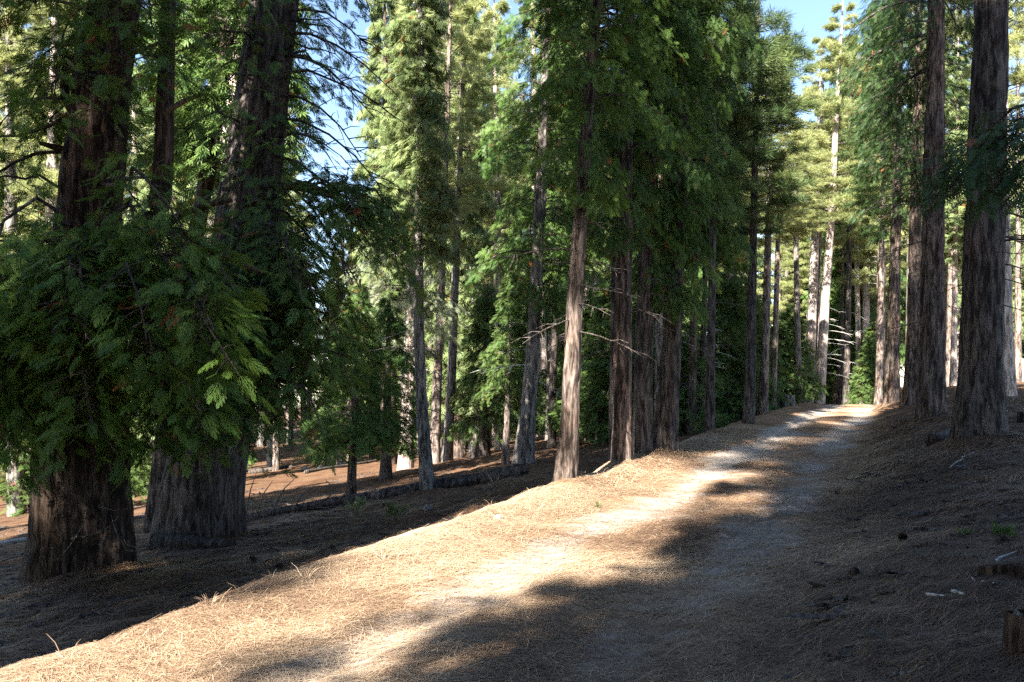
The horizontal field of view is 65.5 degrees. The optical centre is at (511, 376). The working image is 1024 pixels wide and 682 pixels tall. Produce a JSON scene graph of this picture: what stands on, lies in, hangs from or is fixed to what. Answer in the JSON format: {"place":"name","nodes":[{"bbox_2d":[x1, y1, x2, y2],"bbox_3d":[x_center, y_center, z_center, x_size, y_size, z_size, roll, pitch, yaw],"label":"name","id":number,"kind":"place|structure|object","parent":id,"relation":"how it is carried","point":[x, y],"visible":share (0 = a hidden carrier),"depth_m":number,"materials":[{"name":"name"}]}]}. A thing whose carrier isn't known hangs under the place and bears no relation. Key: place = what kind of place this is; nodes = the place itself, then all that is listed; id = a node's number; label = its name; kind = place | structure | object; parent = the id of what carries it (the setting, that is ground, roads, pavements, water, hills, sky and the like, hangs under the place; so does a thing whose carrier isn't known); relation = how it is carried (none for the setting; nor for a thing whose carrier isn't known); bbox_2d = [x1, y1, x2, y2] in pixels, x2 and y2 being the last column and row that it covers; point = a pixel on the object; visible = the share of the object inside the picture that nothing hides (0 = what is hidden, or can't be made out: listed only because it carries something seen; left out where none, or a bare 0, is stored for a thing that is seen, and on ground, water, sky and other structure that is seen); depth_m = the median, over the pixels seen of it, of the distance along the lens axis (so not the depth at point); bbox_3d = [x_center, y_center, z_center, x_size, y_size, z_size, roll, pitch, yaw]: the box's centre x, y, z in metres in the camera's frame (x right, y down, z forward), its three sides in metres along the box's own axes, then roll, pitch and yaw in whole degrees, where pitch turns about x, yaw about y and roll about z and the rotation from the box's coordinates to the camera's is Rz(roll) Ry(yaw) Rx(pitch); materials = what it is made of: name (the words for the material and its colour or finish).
{"place":"outdoors","nodes":[
{"label":"outdoors","id":0,"kind":"place"},
{"bbox_2d":[0,382,1023,681],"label":"ground","id":1,"kind":"structure","parent":0,"point":[798,420],"depth_m":9.72,"materials":[{"name":"beige soil"}]},
{"bbox_2d":[0,434,32,516],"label":"young cedar","id":2,"kind":"object","parent":1,"relation":"on","point":[3,484],"visible":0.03,"depth_m":29.64,"materials":[{"name":"green plant"}]},
{"bbox_2d":[0,6,57,243],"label":"pine tree","id":3,"kind":"object","parent":1,"relation":"on","point":[33,33],"visible":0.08,"depth_m":38.04,"materials":[{"name":"green plant"}]},
{"bbox_2d":[0,1,63,516],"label":"pine tree","id":4,"kind":"object","parent":1,"relation":"on","point":[6,61],"visible":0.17,"depth_m":29.75,"materials":[{"name":"green plant"}]},
{"bbox_2d":[0,0,77,243],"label":"pine tree","id":5,"kind":"object","parent":1,"relation":"on","point":[52,168],"visible":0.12,"depth_m":35.87,"materials":[{"name":"green plant"}]},
{"bbox_2d":[2,4,77,231],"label":"cedar tree","id":6,"kind":"object","parent":1,"relation":"on","point":[42,213],"depth_m":41.20,"materials":[{"name":"green plant"}]},
{"bbox_2d":[0,0,278,583],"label":"cedar tree","id":7,"kind":"object","parent":1,"relation":"on","point":[89,292],"visible":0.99,"depth_m":8.06,"materials":[{"name":"green plant"}]},
{"bbox_2d":[130,421,152,504],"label":"young cedar","id":8,"kind":"object","parent":1,"relation":"on","point":[141,488],"visible":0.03,"depth_m":26.89,"materials":[{"name":"green plant"}]},
{"bbox_2d":[123,3,215,439],"bbox_3d":[-14.398,-6.683,33.864,4.614,24.008,4.839,-1,0,-6],"label":"cedar tree","id":9,"kind":"object","parent":1,"relation":"on","point":[145,190],"visible":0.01,"depth_m":33.36,"materials":[{"name":"green plant"}]},
{"bbox_2d":[148,532,235,550],"bbox_3d":[-4.341,2.300,10.778,1.438,0.307,0.269,0,0,28],"label":"fallen log","id":10,"kind":"object","parent":1,"relation":"on","point":[169,540],"visible":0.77,"depth_m":10.75,"materials":[{"name":"brown wood"}]},
{"bbox_2d":[129,0,320,533],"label":"cedar tree","id":11,"kind":"object","parent":1,"relation":"on","point":[207,170],"visible":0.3,"depth_m":15.28,"materials":[{"name":"green plant"}]},
{"bbox_2d":[117,0,440,549],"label":"cedar tree","id":12,"kind":"object","parent":1,"relation":"on","point":[200,500],"visible":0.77,"depth_m":10.70,"materials":[{"name":"green plant"}]},
{"bbox_2d":[272,162,302,470],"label":"pine tree","id":13,"kind":"object","parent":1,"relation":"on","point":[275,465],"visible":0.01,"depth_m":46.25,"materials":[{"name":"green plant"}]},
{"bbox_2d":[266,108,318,467],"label":"pine tree","id":14,"kind":"object","parent":1,"relation":"on","point":[269,459],"visible":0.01,"depth_m":59.99,"materials":[{"name":"green plant"}]},
{"bbox_2d":[311,253,349,466],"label":"cedar tree","id":15,"kind":"object","parent":1,"relation":"on","point":[331,342],"visible":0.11,"depth_m":43.82,"materials":[{"name":"green plant"}]},
{"bbox_2d":[317,212,361,464],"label":"pine tree","id":16,"kind":"object","parent":1,"relation":"on","point":[339,452],"visible":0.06,"depth_m":44.39,"materials":[{"name":"green plant"}]},
{"bbox_2d":[294,279,408,494],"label":"young cedar","id":17,"kind":"object","parent":1,"relation":"on","point":[354,430],"visible":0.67,"depth_m":16.39,"materials":[{"name":"green plant"}]},
{"bbox_2d":[341,289,432,480],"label":"young cedar","id":18,"kind":"object","parent":1,"relation":"on","point":[387,315],"visible":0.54,"depth_m":21.84,"materials":[{"name":"green plant"}]},
{"bbox_2d":[345,0,430,463],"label":"cedar tree","id":19,"kind":"object","parent":1,"relation":"on","point":[380,67],"visible":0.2,"depth_m":36.75,"materials":[{"name":"plant"}]},
{"bbox_2d":[246,459,529,521],"bbox_3d":[-2.297,2.238,15.533,5.739,1.071,0.868,0,0,-16],"label":"fallen log","id":20,"kind":"object","parent":1,"relation":"on","point":[514,470],"visible":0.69,"depth_m":15.67,"materials":[{"name":"brown wood"}]},
{"bbox_2d":[358,0,447,447],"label":"pine tree","id":21,"kind":"object","parent":1,"relation":"on","point":[373,81],"visible":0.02,"depth_m":45.88,"materials":[{"name":"green plant"}]},
{"bbox_2d":[337,0,473,469],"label":"fir tree","id":22,"kind":"object","parent":1,"relation":"on","point":[438,329],"visible":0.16,"depth_m":25.74,"materials":[{"name":"green plant"}]},
{"bbox_2d":[360,0,470,489],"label":"pine tree","id":23,"kind":"object","parent":1,"relation":"on","point":[413,35],"visible":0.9,"depth_m":15.72,"materials":[{"name":"green plant"}]},
{"bbox_2d":[381,0,509,463],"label":"pine tree","id":24,"kind":"object","parent":1,"relation":"on","point":[459,17],"visible":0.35,"depth_m":28.78,"materials":[{"name":"green plant"}]},
{"bbox_2d":[423,0,512,457],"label":"cedar tree","id":25,"kind":"object","parent":1,"relation":"on","point":[478,233],"visible":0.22,"depth_m":33.21,"materials":[{"name":"green plant"}]},
{"bbox_2d":[433,0,504,461],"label":"pine tree","id":26,"kind":"object","parent":1,"relation":"on","point":[447,453],"visible":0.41,"depth_m":29.86,"materials":[{"name":"green plant"}]},
{"bbox_2d":[441,284,519,456],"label":"young cedar","id":27,"kind":"object","parent":1,"relation":"on","point":[484,308],"visible":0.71,"depth_m":29.68,"materials":[{"name":"green plant"}]},
{"bbox_2d":[450,34,513,455],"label":"pine tree","id":28,"kind":"object","parent":1,"relation":"on","point":[502,182],"visible":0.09,"depth_m":36.03,"materials":[{"name":"green plant"}]},
{"bbox_2d":[449,19,518,451],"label":"pine tree","id":29,"kind":"object","parent":1,"relation":"on","point":[503,174],"depth_m":41.71,"materials":[{"name":"green plant"}]},
{"bbox_2d":[466,0,532,449],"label":"pine tree","id":30,"kind":"object","parent":1,"relation":"on","point":[502,6],"visible":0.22,"depth_m":38.75,"materials":[{"name":"green plant"}]},
{"bbox_2d":[482,12,520,446],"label":"pine tree","id":31,"kind":"object","parent":1,"relation":"on","point":[499,86],"visible":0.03,"depth_m":47.25,"materials":[{"name":"green plant"}]},
{"bbox_2d":[469,270,545,464],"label":"young cedar","id":32,"kind":"object","parent":1,"relation":"on","point":[508,389],"visible":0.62,"depth_m":21.35,"materials":[{"name":"green plant"}]},
{"bbox_2d":[0,397,1023,681],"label":"needle litter","id":33,"kind":"object","parent":1,"relation":"on","point":[966,647],"visible":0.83,"depth_m":5.66,"materials":[{"name":"beige plant"}]},
{"bbox_2d":[0,385,1023,678],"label":"bark litter","id":34,"kind":"object","parent":1,"relation":"on","point":[802,615],"visible":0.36,"depth_m":7.86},
{"bbox_2d":[499,0,562,436],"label":"pine tree","id":35,"kind":"object","parent":1,"relation":"on","point":[542,359],"visible":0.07,"depth_m":61.12,"materials":[{"name":"green plant"}]},
{"bbox_2d":[465,0,606,464],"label":"cedar tree","id":36,"kind":"object","parent":1,"relation":"on","point":[524,447],"visible":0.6,"depth_m":20.15,"materials":[{"name":"green plant"}]},
{"bbox_2d":[535,369,559,438],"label":"young cedar","id":37,"kind":"object","parent":1,"relation":"on","point":[539,418],"visible":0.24,"depth_m":48.86,"materials":[{"name":"green plant"}]},
{"bbox_2d":[545,102,567,439],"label":"pine tree","id":38,"kind":"object","parent":1,"relation":"on","point":[548,372],"visible":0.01,"depth_m":46.59,"materials":[{"name":"brown plant"}]},
{"bbox_2d":[508,23,608,447],"bbox_3d":[1.732,-6.221,29.894,3.878,18.120,3.725,0,0,0],"label":"pine tree","id":39,"kind":"object","parent":1,"relation":"on","point":[551,440],"visible":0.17,"depth_m":29.88,"materials":[{"name":"green plant"}]},
{"bbox_2d":[543,322,608,442],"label":"young cedar","id":40,"kind":"object","parent":1,"relation":"on","point":[549,418],"visible":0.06,"depth_m":29.06,"materials":[{"name":"green plant"}]},
{"bbox_2d":[547,1,607,380],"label":"cedar tree","id":41,"kind":"object","parent":1,"relation":"on","point":[560,352],"visible":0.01,"depth_m":62.52,"materials":[{"name":"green plant"}]},
{"bbox_2d":[556,283,606,432],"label":"young cedar","id":42,"kind":"object","parent":1,"relation":"on","point":[586,315],"visible":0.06,"depth_m":30.84,"materials":[{"name":"green plant"}]},
{"bbox_2d":[558,345,609,444],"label":"young cedar","id":43,"kind":"object","parent":1,"relation":"on","point":[600,417],"visible":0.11,"depth_m":27.21,"materials":[{"name":"green plant"}]},
{"bbox_2d":[492,0,688,482],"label":"cedar tree","id":44,"kind":"object","parent":1,"relation":"on","point":[629,52],"visible":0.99,"depth_m":11.09,"materials":[{"name":"green plant"}]},
{"bbox_2d":[548,271,682,448],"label":"young cedar","id":45,"kind":"object","parent":1,"relation":"on","point":[597,363],"visible":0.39,"depth_m":25.01,"materials":[{"name":"green plant"}]},
{"bbox_2d":[562,0,675,460],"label":"cedar tree","id":46,"kind":"object","parent":1,"relation":"on","point":[612,318],"visible":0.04,"depth_m":14.95,"materials":[{"name":"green plant"}]},
{"bbox_2d":[539,0,712,460],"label":"cedar tree","id":47,"kind":"object","parent":1,"relation":"on","point":[621,243],"visible":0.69,"depth_m":12.96,"materials":[{"name":"green plant"}]},
{"bbox_2d":[573,0,727,453],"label":"cedar tree","id":48,"kind":"object","parent":1,"relation":"on","point":[642,429],"visible":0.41,"depth_m":14.14,"materials":[{"name":"green plant"}]},
{"bbox_2d":[591,245,730,436],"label":"young cedar","id":49,"kind":"object","parent":1,"relation":"on","point":[719,417],"visible":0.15,"depth_m":25.28,"materials":[{"name":"green plant"}]},
{"bbox_2d":[633,8,717,424],"bbox_3d":[4.508,-4.996,23.909,3.336,14.120,3.193,0,0,0],"label":"cedar tree","id":50,"kind":"object","parent":1,"relation":"on","point":[658,345],"visible":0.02,"depth_m":23.92,"materials":[{"name":"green plant"}]},
{"bbox_2d":[603,0,764,450],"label":"cedar tree","id":51,"kind":"object","parent":1,"relation":"on","point":[665,427],"visible":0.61,"depth_m":14.36,"materials":[{"name":"green plant"}]},
{"bbox_2d":[654,22,743,434],"bbox_3d":[5.693,-5.628,25.007,3.251,15.120,3.286,0,0,0],"label":"cedar tree","id":52,"kind":"object","parent":1,"relation":"on","point":[691,385],"visible":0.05,"depth_m":24.88,"materials":[{"name":"plant"}]},
{"bbox_2d":[665,63,749,430],"bbox_3d":[6.278,-4.883,26.045,2.967,13.593,2.904,0,0,0],"label":"cedar tree","id":53,"kind":"object","parent":1,"relation":"on","point":[720,257],"visible":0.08,"depth_m":25.91,"materials":[{"name":"plant"}]},
{"bbox_2d":[686,125,758,346],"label":"pine tree","id":54,"kind":"object","parent":1,"relation":"on","point":[743,267],"visible":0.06,"depth_m":33.49,"materials":[{"name":"green plant"}]},
{"bbox_2d":[664,0,804,432],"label":"pine tree","id":55,"kind":"object","parent":1,"relation":"on","point":[746,119],"visible":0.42,"depth_m":19.58,"materials":[{"name":"green plant"}]},
{"bbox_2d":[696,271,779,426],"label":"young cedar","id":56,"kind":"object","parent":1,"relation":"on","point":[723,324],"visible":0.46,"depth_m":28.33,"materials":[{"name":"green plant"}]},
{"bbox_2d":[718,64,763,420],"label":"pine tree","id":57,"kind":"object","parent":1,"relation":"on","point":[738,259],"visible":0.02,"depth_m":32.73,"materials":[{"name":"green plant"}]},
{"bbox_2d":[723,209,783,334],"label":"cedar tree","id":58,"kind":"object","parent":1,"relation":"on","point":[759,297],"visible":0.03,"depth_m":57.37,"materials":[{"name":"plant"}]},
{"bbox_2d":[715,278,793,419],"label":"young cedar","id":59,"kind":"object","parent":1,"relation":"on","point":[758,342],"visible":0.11,"depth_m":30.75,"materials":[{"name":"green plant"}]},
{"bbox_2d":[697,0,823,423],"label":"pine tree","id":60,"kind":"object","parent":1,"relation":"on","point":[784,199],"visible":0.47,"depth_m":21.35,"materials":[{"name":"green plant"}]},
{"bbox_2d":[729,70,828,415],"bbox_3d":[8.653,-4.557,26.951,4.236,11.946,4.224,0,0,0],"label":"pine tree","id":61,"kind":"object","parent":1,"relation":"on","point":[762,404],"visible":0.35,"depth_m":26.88,"materials":[{"name":"green plant"}]},
{"bbox_2d":[756,217,805,372],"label":"pine tree","id":62,"kind":"object","parent":1,"relation":"on","point":[788,262],"visible":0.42,"depth_m":47.70,"materials":[{"name":"green plant"}]},
{"bbox_2d":[756,319,809,403],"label":"young cedar","id":63,"kind":"object","parent":1,"relation":"on","point":[786,341],"visible":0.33,"depth_m":35.62,"materials":[{"name":"green plant"}]},
{"bbox_2d":[762,236,810,390],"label":"pine tree","id":64,"kind":"object","parent":1,"relation":"on","point":[786,269],"visible":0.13,"depth_m":54.72,"materials":[{"name":"green plant"}]},
{"bbox_2d":[736,118,837,405],"bbox_3d":[10.167,-4.308,29.976,4.125,11.537,4.321,0,0,0],"label":"pine tree","id":65,"kind":"object","parent":1,"relation":"on","point":[798,231],"visible":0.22,"depth_m":29.87,"materials":[{"name":"green plant"}]},
{"bbox_2d":[771,234,810,347],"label":"cedar tree","id":66,"kind":"object","parent":1,"relation":"on","point":[792,272],"visible":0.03,"depth_m":57.18,"materials":[{"name":"green plant"}]},
{"bbox_2d":[781,166,809,316],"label":"pine tree","id":67,"kind":"object","parent":1,"relation":"on","point":[805,302],"visible":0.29,"depth_m":54.56,"materials":[{"name":"green plant"}]},
{"bbox_2d":[759,128,843,403],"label":"pine tree","id":68,"kind":"object","parent":1,"relation":"on","point":[797,325],"visible":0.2,"depth_m":35.88,"materials":[{"name":"green plant"}]},
{"bbox_2d":[779,304,829,403],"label":"young cedar","id":69,"kind":"object","parent":1,"relation":"on","point":[812,385],"visible":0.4,"depth_m":36.56,"materials":[{"name":"green plant"}]},
{"bbox_2d":[792,35,856,402],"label":"pine tree","id":70,"kind":"object","parent":1,"relation":"on","point":[812,297],"visible":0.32,"depth_m":38.80,"materials":[{"name":"green plant"}]},
{"bbox_2d":[799,85,855,374],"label":"pine tree","id":71,"kind":"object","parent":1,"relation":"on","point":[819,268],"visible":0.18,"depth_m":39.47,"materials":[{"name":"green plant"}]},
{"bbox_2d":[804,222,862,400],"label":"cedar tree","id":72,"kind":"object","parent":1,"relation":"on","point":[837,296],"visible":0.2,"depth_m":51.33,"materials":[{"name":"green plant"}]},
{"bbox_2d":[796,0,879,403],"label":"pine tree","id":73,"kind":"object","parent":1,"relation":"on","point":[828,42],"visible":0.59,"depth_m":37.81,"materials":[{"name":"green plant"}]},
{"bbox_2d":[822,157,853,404],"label":"pine tree","id":74,"kind":"object","parent":1,"relation":"on","point":[836,254],"visible":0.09,"depth_m":49.92,"materials":[{"name":"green plant"}]},
{"bbox_2d":[800,112,876,403],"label":"cedar tree","id":75,"kind":"object","parent":1,"relation":"on","point":[873,313],"visible":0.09,"depth_m":51.30,"materials":[{"name":"green plant"}]},
{"bbox_2d":[826,233,861,404],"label":"cedar tree","id":76,"kind":"object","parent":1,"relation":"on","point":[832,368],"visible":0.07,"depth_m":53.40,"materials":[{"name":"red plant"}]},
{"bbox_2d":[822,44,877,403],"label":"pine tree","id":77,"kind":"object","parent":1,"relation":"on","point":[857,249],"visible":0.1,"depth_m":45.88,"materials":[{"name":"green plant"}]},
{"bbox_2d":[816,43,891,404],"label":"pine tree","id":78,"kind":"object","parent":1,"relation":"on","point":[850,231],"visible":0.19,"depth_m":43.87,"materials":[{"name":"green plant"}]},
{"bbox_2d":[801,41,907,403],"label":"cedar tree","id":79,"kind":"object","parent":1,"relation":"on","point":[903,277],"visible":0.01,"depth_m":56.82,"materials":[{"name":"green plant"}]},
{"bbox_2d":[833,71,890,400],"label":"pine tree","id":80,"kind":"object","parent":1,"relation":"on","point":[841,279],"visible":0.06,"depth_m":49.90,"materials":[{"name":"green plant"}]},
{"bbox_2d":[844,337,885,404],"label":"young cedar","id":81,"kind":"object","parent":1,"relation":"on","point":[864,364],"visible":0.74,"depth_m":40.76,"materials":[{"name":"green plant"}]},
{"bbox_2d":[840,320,903,404],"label":"young cedar","id":82,"kind":"object","parent":1,"relation":"on","point":[870,331],"visible":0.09,"depth_m":44.93,"materials":[{"name":"green plant"}]},
{"bbox_2d":[832,33,912,389],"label":"pine tree","id":83,"kind":"object","parent":1,"relation":"on","point":[865,259],"visible":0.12,"depth_m":43.91,"materials":[{"name":"green plant"}]},
{"bbox_2d":[830,42,923,405],"bbox_3d":[15.252,-6.306,32.803,3.774,15.219,4.091,0,0,-39],"label":"pine tree","id":84,"kind":"object","parent":1,"relation":"on","point":[878,393],"visible":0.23,"depth_m":32.89,"materials":[{"name":"green plant"}]},
{"bbox_2d":[868,18,907,338],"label":"cedar tree","id":85,"kind":"object","parent":1,"relation":"on","point":[903,306],"visible":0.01,"depth_m":74.82,"materials":[{"name":"red plant"}]},
{"bbox_2d":[837,0,968,405],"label":"pine tree","id":86,"kind":"object","parent":1,"relation":"on","point":[892,390],"visible":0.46,"depth_m":28.89,"materials":[{"name":"green plant"}]},
{"bbox_2d":[849,0,972,406],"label":"pine tree","id":87,"kind":"object","parent":1,"relation":"on","point":[909,393],"visible":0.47,"depth_m":24.86,"materials":[{"name":"green plant"}]},
{"bbox_2d":[879,4,952,348],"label":"pine tree","id":88,"kind":"object","parent":1,"relation":"on","point":[907,271],"visible":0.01,"depth_m":63.71,"materials":[{"name":"brown plant"}]},
{"bbox_2d":[825,0,1023,419],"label":"fir tree","id":89,"kind":"object","parent":1,"relation":"on","point":[931,398],"visible":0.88,"depth_m":17.31,"materials":[{"name":"green plant"}]},
{"bbox_2d":[925,429,949,445],"bbox_3d":[7.048,1.002,13.052,0.216,0.234,1.208,0,0,42],"label":"fallen log","id":90,"kind":"object","parent":1,"relation":"on","point":[932,438],"visible":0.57,"depth_m":12.64,"materials":[{"name":"grey wood"}]},
{"bbox_2d":[921,37,970,385],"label":"pine tree","id":91,"kind":"object","parent":1,"relation":"on","point":[954,235],"visible":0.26,"depth_m":36.89,"materials":[{"name":"green plant"}]},
{"bbox_2d":[922,0,971,386],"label":"pine tree","id":92,"kind":"object","parent":1,"relation":"on","point":[948,324],"visible":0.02,"depth_m":74.15,"materials":[{"name":"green plant"}]},
{"bbox_2d":[944,47,961,350],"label":"pine tree","id":93,"kind":"object","parent":1,"relation":"on","point":[945,289],"visible":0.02,"depth_m":87.69,"materials":[{"name":"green plant"}]},
{"bbox_2d":[907,92,1023,246],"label":"fir tree","id":94,"kind":"object","parent":1,"relation":"on","point":[994,145],"visible":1,"depth_m":8.46,"materials":[{"name":"green plant"}]},
{"bbox_2d":[925,0,1023,439],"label":"fir tree","id":95,"kind":"object","parent":1,"relation":"on","point":[980,406],"visible":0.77,"depth_m":11.97,"materials":[{"name":"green plant"}]},
{"bbox_2d":[926,0,1023,395],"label":"pine tree","id":96,"kind":"object","parent":1,"relation":"on","point":[1017,73],"visible":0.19,"depth_m":21.80,"materials":[{"name":"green plant"}]},
{"bbox_2d":[977,563,1023,580],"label":"fallen log","id":97,"kind":"object","parent":1,"relation":"on","point":[1015,569],"visible":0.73,"depth_m":4.71,"materials":[{"name":"brown wood"}]},
{"bbox_2d":[989,521,1018,540],"bbox_3d":[3.684,1.161,5.959,0.209,0.189,0.189,0,0,-35],"label":"seedling","id":98,"kind":"object","parent":1,"relation":"on","point":[1004,529],"visible":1,"depth_m":5.94,"materials":[{"name":"green plant"}]},
{"bbox_2d":[1002,609,1023,656],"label":"tree stump","id":99,"kind":"object","parent":1,"relation":"on","point":[1013,636],"visible":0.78,"depth_m":3.50,"materials":[{"name":"brown wood"}]},
{"bbox_2d":[1008,0,1023,381],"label":"pine tree","id":100,"kind":"object","parent":1,"relation":"on","point":[1013,98],"visible":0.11,"depth_m":35.90,"materials":[{"name":"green plant"}]},
{"bbox_2d":[1010,107,1023,335],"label":"cedar tree","id":101,"kind":"object","parent":1,"relation":"on","point":[1013,217],"visible":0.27,"depth_m":63.72,"materials":[{"name":"green plant"}]},
{"bbox_2d":[0,0,1023,407],"label":"sky","id":102,"kind":"structure","parent":0,"point":[813,14],"materials":[{"name":"blue"}]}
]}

